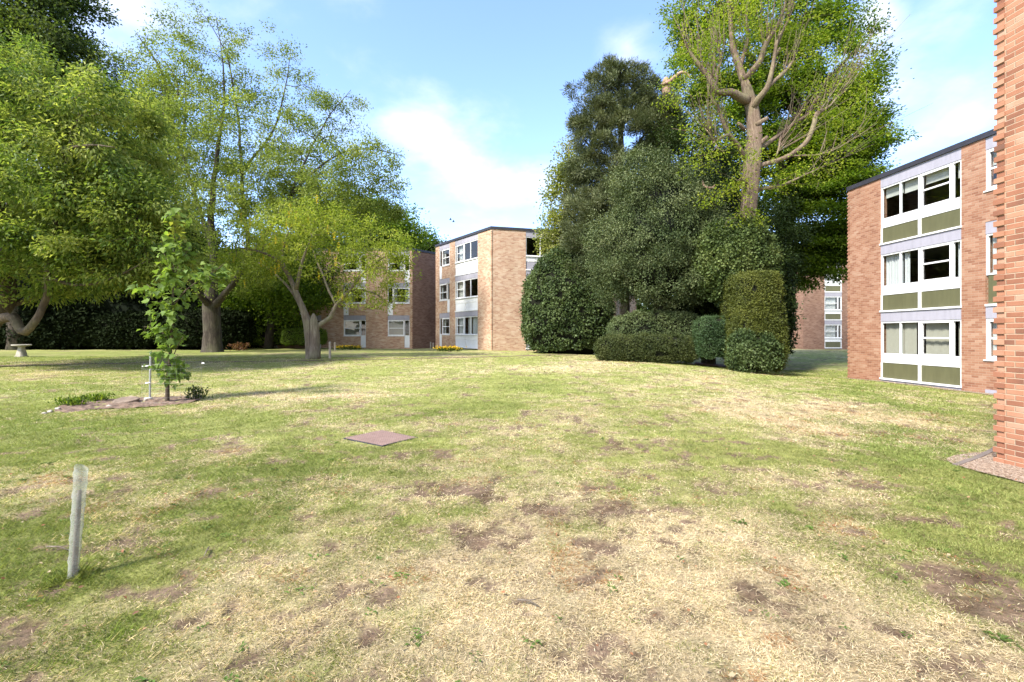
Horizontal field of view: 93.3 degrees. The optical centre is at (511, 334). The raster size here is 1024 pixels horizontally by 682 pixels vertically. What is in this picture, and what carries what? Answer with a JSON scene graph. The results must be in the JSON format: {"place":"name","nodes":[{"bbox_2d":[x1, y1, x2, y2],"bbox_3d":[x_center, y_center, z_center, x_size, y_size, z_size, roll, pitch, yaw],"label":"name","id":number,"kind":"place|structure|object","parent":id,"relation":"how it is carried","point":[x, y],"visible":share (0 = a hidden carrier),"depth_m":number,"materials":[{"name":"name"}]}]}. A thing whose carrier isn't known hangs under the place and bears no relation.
{"place":"outdoors","nodes":[
{"label":"outdoors","id":0,"kind":"place"},
{"bbox_2d":[1,354,564,365],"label":"path","id":1,"kind":"structure","parent":0,"point":[288,360],"depth_m":22.66,"materials":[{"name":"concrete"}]},
{"bbox_2d":[0,347,1023,681],"bbox_3d":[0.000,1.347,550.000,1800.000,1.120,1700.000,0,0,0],"label":"lawn","id":2,"kind":"structure","parent":0,"point":[836,361],"depth_m":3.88,"materials":[{"name":"green plant"}]},
{"bbox_2d":[11,344,31,356],"bbox_3d":[-25.154,0.832,24.773,0.770,0.680,0.770,0,0,0],"label":"birdbath","id":3,"kind":"object","parent":2,"relation":"on","point":[21,351],"visible":0.93,"depth_m":24.66,"materials":[{"name":"stone"}]},
{"bbox_2d":[0,203,101,349],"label":"yew tree","id":4,"kind":"object","parent":2,"relation":"on","point":[28,312],"visible":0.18,"depth_m":32.91,"materials":[{"name":"green plant"}]},
{"bbox_2d":[46,545,70,549],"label":"twig","id":5,"kind":"object","parent":2,"relation":"on","point":[60,547],"visible":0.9,"depth_m":3.57,"materials":[{"name":"wood"}]},
{"bbox_2d":[23,309,98,349],"bbox_3d":[-31.745,-0.451,34.187,6.292,3.353,3.297,0,0,0],"label":"laurel hedge","id":6,"kind":"object","parent":2,"relation":"on","point":[79,332],"visible":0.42,"depth_m":33.15,"materials":[{"name":"green plant"}]},
{"bbox_2d":[0,0,122,349],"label":"lime tree","id":7,"kind":"object","parent":2,"relation":"on","point":[21,15],"visible":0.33,"depth_m":31.96,"materials":[{"name":"green plant"}]},
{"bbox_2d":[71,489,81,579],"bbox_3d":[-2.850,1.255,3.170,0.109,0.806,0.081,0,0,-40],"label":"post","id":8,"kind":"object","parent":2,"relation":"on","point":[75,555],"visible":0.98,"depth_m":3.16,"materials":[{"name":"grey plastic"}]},
{"bbox_2d":[35,210,174,348],"bbox_3d":[-29.169,-4.267,35.983,10.508,13.608,7.405,0,0,0],"label":"yew tree","id":9,"kind":"object","parent":2,"relation":"on","point":[123,303],"visible":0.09,"depth_m":34.10,"materials":[{"name":"green plant"}]},
{"bbox_2d":[0,25,218,335],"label":"cherry tree","id":10,"kind":"object","parent":2,"relation":"on","point":[98,192],"visible":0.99,"depth_m":16.78,"materials":[{"name":"green plant"}]},
{"bbox_2d":[85,308,163,349],"bbox_3d":[-26.777,-0.436,34.237,5.834,3.108,3.698,0,0,0],"label":"laurel hedge","id":11,"kind":"object","parent":2,"relation":"on","point":[117,330],"visible":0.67,"depth_m":33.13,"materials":[{"name":"green plant"}]},
{"bbox_2d":[53,396,200,412],"bbox_3d":[-8.593,1.537,11.034,2.577,0.086,1.797,0,0,-34],"label":"soil bed","id":12,"kind":"object","parent":2,"relation":"on","point":[152,402],"visible":0.81,"depth_m":10.73,"materials":[{"name":"brown soil"}]},
{"bbox_2d":[48,395,99,405],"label":"grass tuft","id":13,"kind":"object","parent":12,"relation":"on","point":[74,401],"visible":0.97,"depth_m":10.50,"materials":[{"name":"green plant"}]},
{"bbox_2d":[72,392,115,401],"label":"grass tuft","id":14,"kind":"object","parent":12,"relation":"on","point":[98,396],"visible":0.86,"depth_m":11.21,"materials":[{"name":"green plant"}]},
{"bbox_2d":[112,396,139,402],"bbox_3d":[-8.899,1.523,11.124,0.514,0.170,0.490,0,0,0],"label":"stone slab","id":15,"kind":"object","parent":12,"relation":"on","point":[128,399],"depth_m":11.10,"materials":[{"name":"beige stone"}]},
{"bbox_2d":[141,351,203,402],"bbox_3d":[-7.985,1.020,11.366,1.163,1.261,1.163,0,0,-38],"label":"tree guard","id":16,"kind":"object","parent":12,"relation":"on","point":[150,379],"visible":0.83,"depth_m":11.47,"materials":[{"name":"metal"}]},
{"bbox_2d":[125,207,234,400],"bbox_3d":[-7.616,-0.650,11.217,2.316,4.613,1.132,0,0,0],"label":"young maple","id":17,"kind":"object","parent":12,"relation":"on","point":[169,331],"visible":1,"depth_m":11.15,"materials":[{"name":"green plant"}]},
{"bbox_2d":[180,385,212,399],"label":"shrub","id":18,"kind":"object","parent":12,"relation":"on","point":[196,393],"visible":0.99,"depth_m":11.57,"materials":[{"name":"green plant"}]},
{"bbox_2d":[55,16,237,348],"bbox_3d":[-26.572,-10.503,34.960,12.389,23.727,10.243,0,0,0],"label":"ash tree","id":19,"kind":"object","parent":2,"relation":"on","point":[116,58],"visible":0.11,"depth_m":34.24,"materials":[{"name":"green plant"}]},
{"bbox_2d":[147,204,235,348],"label":"yew tree","id":20,"kind":"object","parent":2,"relation":"on","point":[192,303],"visible":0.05,"depth_m":35.48,"materials":[{"name":"green plant"}]},
{"bbox_2d":[158,306,259,348],"bbox_3d":[-21.617,-0.535,34.238,6.837,3.292,3.650,0,0,0],"label":"laurel hedge","id":21,"kind":"object","parent":2,"relation":"on","point":[237,326],"visible":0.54,"depth_m":33.31,"materials":[{"name":"green plant"}]},
{"bbox_2d":[226,342,250,350],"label":"shrub","id":22,"kind":"object","parent":2,"relation":"on","point":[239,345],"visible":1,"depth_m":32.15,"materials":[{"name":"brown plant"}]},
{"bbox_2d":[220,275,263,347],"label":"yew tree","id":23,"kind":"object","parent":2,"relation":"on","point":[256,345],"visible":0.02,"depth_m":38.15,"materials":[{"name":"green plant"}]},
{"bbox_2d":[102,0,414,352],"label":"oak tree","id":24,"kind":"object","parent":2,"relation":"on","point":[211,300],"visible":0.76,"depth_m":28.55,"materials":[{"name":"green plant"}]},
{"bbox_2d":[185,228,354,348],"bbox_3d":[-18.224,-3.741,36.754,12.810,10.244,9.876,0,0,0],"label":"hawthorn tree","id":25,"kind":"object","parent":2,"relation":"on","point":[265,303],"visible":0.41,"depth_m":35.66,"materials":[{"name":"green plant"}]},
{"bbox_2d":[250,314,304,347],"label":"laurel hedge","id":26,"kind":"object","parent":2,"relation":"on","point":[259,339],"visible":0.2,"depth_m":37.17,"materials":[{"name":"green plant"}]},
{"bbox_2d":[280,327,327,345],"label":"hedge","id":27,"kind":"object","parent":2,"relation":"on","point":[289,336],"visible":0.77,"depth_m":35.58,"materials":[{"name":"green plant"}]},
{"bbox_2d":[198,186,422,358],"bbox_3d":[-9.573,-2.877,23.436,10.372,8.533,5.244,0,0,-8],"label":"laburnum tree","id":28,"kind":"object","parent":2,"relation":"on","point":[312,325],"visible":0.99,"depth_m":23.48,"materials":[{"name":"green plant"}]},
{"bbox_2d":[223,248,435,348],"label":"apartment block","id":29,"kind":"structure","parent":2,"relation":"on","point":[411,324],"depth_m":39.15,"materials":[{"name":"brick"}]},
{"bbox_2d":[344,320,360,335],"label":"window","id":30,"kind":"structure","parent":29,"relation":"in","point":[351,327],"depth_m":39.32,"materials":[{"name":"grey glass"}]},
{"bbox_2d":[344,255,360,270],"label":"window","id":31,"kind":"structure","parent":29,"relation":"in","point":[357,255],"depth_m":39.18,"materials":[{"name":"white paint"}]},
{"bbox_2d":[348,288,365,303],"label":"window","id":32,"kind":"structure","parent":29,"relation":"in","point":[358,288],"depth_m":39.15,"materials":[{"name":"white paint"}]},
{"bbox_2d":[361,320,365,335],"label":"window","id":33,"kind":"structure","parent":29,"relation":"in","point":[361,320],"depth_m":39.15,"materials":[{"name":"white paint"}]},
{"bbox_2d":[388,320,403,335],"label":"window","id":34,"kind":"structure","parent":29,"relation":"in","point":[395,327],"depth_m":39.27,"materials":[{"name":"grey glass"}]},
{"bbox_2d":[388,255,403,270],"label":"window","id":35,"kind":"structure","parent":29,"relation":"in","point":[401,267],"depth_m":39.13,"materials":[{"name":"white paint"}]},
{"bbox_2d":[393,288,409,303],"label":"window","id":36,"kind":"structure","parent":29,"relation":"in","point":[408,300],"depth_m":39.10,"materials":[{"name":"white paint"}]},
{"bbox_2d":[329,342,330,357],"bbox_3d":[-8.963,0.806,23.779,0.090,0.943,0.090,0,0,0],"label":"post","id":37,"kind":"object","parent":2,"relation":"on","point":[329,349],"visible":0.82,"depth_m":23.74,"materials":[{"name":"grey wood"}]},
{"bbox_2d":[236,189,439,249],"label":"maple tree","id":38,"kind":"object","parent":2,"relation":"on","point":[407,226],"visible":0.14,"depth_m":51.74,"materials":[{"name":"green plant"}]},
{"bbox_2d":[344,430,417,446],"bbox_3d":[-2.001,1.602,7.431,0.922,0.060,0.741,0,0,36],"label":"manhole cover","id":39,"kind":"object","parent":2,"relation":"on","point":[382,438],"visible":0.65,"depth_m":7.33,"materials":[{"name":"brown metal"}]},
{"bbox_2d":[416,230,450,251],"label":"maple tree","id":40,"kind":"object","parent":2,"relation":"on","point":[431,248],"visible":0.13,"depth_m":60.84,"materials":[{"name":"green plant"}]},
{"bbox_2d":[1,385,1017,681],"bbox_3d":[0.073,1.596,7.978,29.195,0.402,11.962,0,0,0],"label":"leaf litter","id":41,"kind":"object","parent":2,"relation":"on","point":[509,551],"visible":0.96,"depth_m":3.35,"materials":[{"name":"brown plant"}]},
{"bbox_2d":[0,388,1023,681],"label":"weeds","id":42,"kind":"object","parent":2,"relation":"on","point":[782,584],"visible":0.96,"depth_m":3.14,"materials":[{"name":"green plant"}]},
{"bbox_2d":[518,598,539,606],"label":"twig","id":43,"kind":"object","parent":2,"relation":"on","point":[528,600],"visible":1,"depth_m":2.80,"materials":[{"name":"brown wood"}]},
{"bbox_2d":[435,226,635,350],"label":"apartment block","id":44,"kind":"structure","parent":2,"relation":"on","point":[481,274],"depth_m":32.49,"materials":[{"name":"brick"}]},
{"bbox_2d":[440,283,447,300],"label":"window","id":45,"kind":"structure","parent":44,"relation":"in","point":[442,292],"depth_m":37.58,"materials":[{"name":"white paint"}]},
{"bbox_2d":[442,318,449,334],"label":"window","id":46,"kind":"structure","parent":44,"relation":"in","point":[445,326],"depth_m":37.03,"materials":[{"name":"white paint"}]},
{"bbox_2d":[442,248,449,266],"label":"window","id":47,"kind":"structure","parent":44,"relation":"in","point":[447,248],"depth_m":37.02,"materials":[{"name":"white paint"}]},
{"bbox_2d":[454,278,477,299],"bbox_3d":[-3.203,-3.260,34.350,0.235,1.320,3.271,0,0,-35],"label":"window","id":48,"kind":"structure","parent":44,"relation":"in","point":[462,289],"depth_m":34.75,"materials":[{"name":"white paint"}]},
{"bbox_2d":[454,239,477,263],"bbox_3d":[-3.189,-5.890,34.360,0.269,1.320,3.271,0,0,-35],"label":"window","id":49,"kind":"structure","parent":44,"relation":"in","point":[462,246],"depth_m":34.91,"materials":[{"name":"white paint"}]},
{"bbox_2d":[455,316,477,334],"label":"window","id":50,"kind":"structure","parent":44,"relation":"in","point":[462,320],"depth_m":34.56,"materials":[{"name":"white paint"}]},
{"bbox_2d":[526,237,544,256],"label":"window","id":51,"kind":"structure","parent":44,"relation":"in","point":[526,237],"depth_m":32.30,"materials":[{"name":"white paint"}]},
{"bbox_2d":[532,131,578,260],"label":"poplar tree","id":52,"kind":"object","parent":2,"relation":"on","point":[554,213],"visible":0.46,"depth_m":28.72,"materials":[{"name":"green plant"}]},
{"bbox_2d":[519,245,616,353],"bbox_3d":[3.228,-2.104,28.598,5.810,6.670,4.932,0,0,0],"label":"ivy shrub","id":53,"kind":"object","parent":2,"relation":"on","point":[561,313],"visible":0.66,"depth_m":26.80,"materials":[{"name":"green plant"}]},
{"bbox_2d":[556,53,691,315],"bbox_3d":[6.121,-7.122,26.893,7.378,17.361,4.195,0,0,0],"label":"pine tree","id":54,"kind":"object","parent":2,"relation":"on","point":[610,110],"visible":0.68,"depth_m":26.35,"materials":[{"name":"green plant"}]},
{"bbox_2d":[636,295,653,311],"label":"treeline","id":55,"kind":"object","parent":2,"relation":"on","point":[638,307],"visible":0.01,"depth_m":76.99,"materials":[{"name":"green plant"}]},
{"bbox_2d":[592,331,698,364],"bbox_3d":[6.176,0.582,22.035,5.005,1.550,1.915,0,0,0],"label":"hedge","id":56,"kind":"object","parent":2,"relation":"on","point":[650,347],"visible":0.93,"depth_m":21.41,"materials":[{"name":"green plant"}]},
{"bbox_2d":[606,308,704,359],"bbox_3d":[7.176,-0.017,23.269,5.377,2.507,2.087,0,0,0],"label":"hedge","id":57,"kind":"object","parent":2,"relation":"on","point":[676,322],"visible":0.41,"depth_m":22.66,"materials":[{"name":"green plant"}]},
{"bbox_2d":[577,142,736,361],"bbox_3d":[7.231,-3.963,23.514,8.000,11.212,5.501,0,0,0],"label":"holly tree","id":58,"kind":"object","parent":2,"relation":"on","point":[652,229],"visible":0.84,"depth_m":22.71,"materials":[{"name":"green plant"}]},
{"bbox_2d":[661,71,714,303],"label":"snapped tree","id":59,"kind":"object","parent":2,"relation":"on","point":[671,80],"visible":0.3,"depth_m":25.98,"materials":[{"name":"brown wood"}]},
{"bbox_2d":[691,313,727,359],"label":"box bush","id":60,"kind":"object","parent":2,"relation":"on","point":[709,336],"visible":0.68,"depth_m":20.52,"materials":[{"name":"green plant"}]},
{"bbox_2d":[695,362,725,366],"bbox_3d":[10.621,1.561,25.068,2.071,0.220,3.082,0,0,21],"label":"soil bed","id":61,"kind":"object","parent":2,"relation":"on","point":[722,365],"visible":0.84,"depth_m":24.95,"materials":[{"name":"brown soil"}]},
{"bbox_2d":[626,98,825,363],"bbox_3d":[11.391,-5.277,25.868,10.779,14.400,8.386,0,0,0],"label":"yew tree","id":62,"kind":"object","parent":2,"relation":"on","point":[792,258],"visible":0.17,"depth_m":25.24,"materials":[{"name":"green plant"}]},
{"bbox_2d":[720,327,784,373],"bbox_3d":[9.506,0.538,19.020,2.437,1.986,1.848,0,0,0],"label":"ivy shrub","id":63,"kind":"object","parent":2,"relation":"on","point":[748,351],"visible":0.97,"depth_m":18.57,"materials":[{"name":"green plant"}]},
{"bbox_2d":[717,267,790,372],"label":"yew column","id":64,"kind":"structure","parent":2,"relation":"on","point":[753,301],"depth_m":18.96,"materials":[{"name":"green plant"}]},
{"bbox_2d":[649,0,921,293],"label":"beech tree","id":65,"kind":"object","parent":2,"relation":"on","point":[829,251],"visible":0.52,"depth_m":27.11,"materials":[{"name":"green plant"}]},
{"bbox_2d":[647,0,929,371],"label":"lopped tree","id":66,"kind":"object","parent":2,"relation":"on","point":[755,145],"visible":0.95,"depth_m":20.89,"materials":[{"name":"green plant"}]},
{"bbox_2d":[687,212,785,308],"bbox_3d":[10.022,-3.331,21.760,4.118,4.668,3.504,0,0,0],"label":"ivy shrub","id":67,"kind":"object","parent":66,"relation":"attached to","point":[721,253],"visible":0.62,"depth_m":20.82,"materials":[{"name":"green plant"}]},
{"bbox_2d":[780,260,802,353],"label":"ivy shrub","id":68,"kind":"object","parent":2,"relation":"on","point":[792,307],"visible":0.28,"depth_m":23.61,"materials":[{"name":"green plant"}]},
{"bbox_2d":[792,263,847,348],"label":"apartment block","id":69,"kind":"structure","parent":2,"relation":"on","point":[824,325],"depth_m":45.40,"materials":[{"name":"brown brick"}]},
{"bbox_2d":[825,324,841,337],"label":"window","id":70,"kind":"structure","parent":69,"relation":"in","point":[829,328],"depth_m":45.56,"materials":[{"name":"white paint"}]},
{"bbox_2d":[825,296,841,310],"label":"window","id":71,"kind":"structure","parent":69,"relation":"in","point":[829,300],"depth_m":45.56,"materials":[{"name":"white paint"}]},
{"bbox_2d":[838,377,993,394],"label":"gravel","id":72,"kind":"structure","parent":2,"relation":"on","point":[928,386],"depth_m":16.53,"materials":[{"name":"grey gravel"}]},
{"bbox_2d":[846,129,996,393],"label":"apartment block","id":73,"kind":"structure","parent":2,"relation":"on","point":[921,261],"depth_m":17.34,"materials":[{"name":"orange brick"}]},
{"bbox_2d":[881,319,960,357],"bbox_3d":[14.747,0.130,17.444,0.222,1.280,3.194,0,0,-4],"label":"window","id":74,"kind":"structure","parent":73,"relation":"in","point":[901,336],"depth_m":17.28,"materials":[{"name":"white paint"}]},
{"bbox_2d":[881,239,960,287],"bbox_3d":[14.748,-2.500,17.444,0.224,1.280,3.194,0,0,-4],"label":"window","id":75,"kind":"structure","parent":73,"relation":"in","point":[894,263],"depth_m":17.97,"materials":[{"name":"white paint"}]},
{"bbox_2d":[881,159,960,220],"bbox_3d":[14.728,-5.130,17.443,0.184,1.280,3.194,0,0,-4],"label":"window","id":76,"kind":"structure","parent":73,"relation":"in","point":[948,170],"depth_m":17.27,"materials":[{"name":"white paint"}]},
{"bbox_2d":[983,318,996,360],"bbox_3d":[14.893,0.150,14.474,0.288,1.320,1.318,0,0,0],"label":"window","id":77,"kind":"structure","parent":73,"relation":"in","point":[988,320],"depth_m":15.00,"materials":[{"name":"white paint"}]},
{"bbox_2d":[983,147,996,192],"bbox_3d":[14.913,-5.110,14.476,0.235,1.320,1.310,0,0,-4],"label":"window","id":78,"kind":"structure","parent":73,"relation":"in","point":[988,152],"depth_m":15.00,"materials":[{"name":"white paint"}]},
{"bbox_2d":[986,233,996,274],"bbox_3d":[14.963,-2.500,14.480,0.204,1.280,1.250,0,0,-4],"label":"window","id":79,"kind":"structure","parent":73,"relation":"in","point":[987,235],"depth_m":15.04,"materials":[{"name":"white paint"}]},
{"bbox_2d":[952,445,996,466],"bbox_3d":[6.811,1.776,7.041,2.409,0.153,0.070,0,0,-35],"label":"edging board","id":80,"kind":"object","parent":2,"relation":"on","point":[985,453],"visible":0.43,"depth_m":6.90,"materials":[{"name":"grey concrete"}]},
{"bbox_2d":[947,451,1023,482],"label":"gravel","id":81,"kind":"structure","parent":2,"relation":"on","point":[986,464],"depth_m":6.37,"materials":[{"name":"brown gravel"}]},
{"bbox_2d":[993,0,1023,467],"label":"apartment block","id":82,"kind":"structure","parent":2,"relation":"on","point":[1008,63],"depth_m":6.59,"materials":[{"name":"brick"}]},
{"bbox_2d":[27,0,996,303],"label":"sky","id":83,"kind":"structure","parent":0,"point":[472,90],"materials":[{"name":"blue"}]}
]}

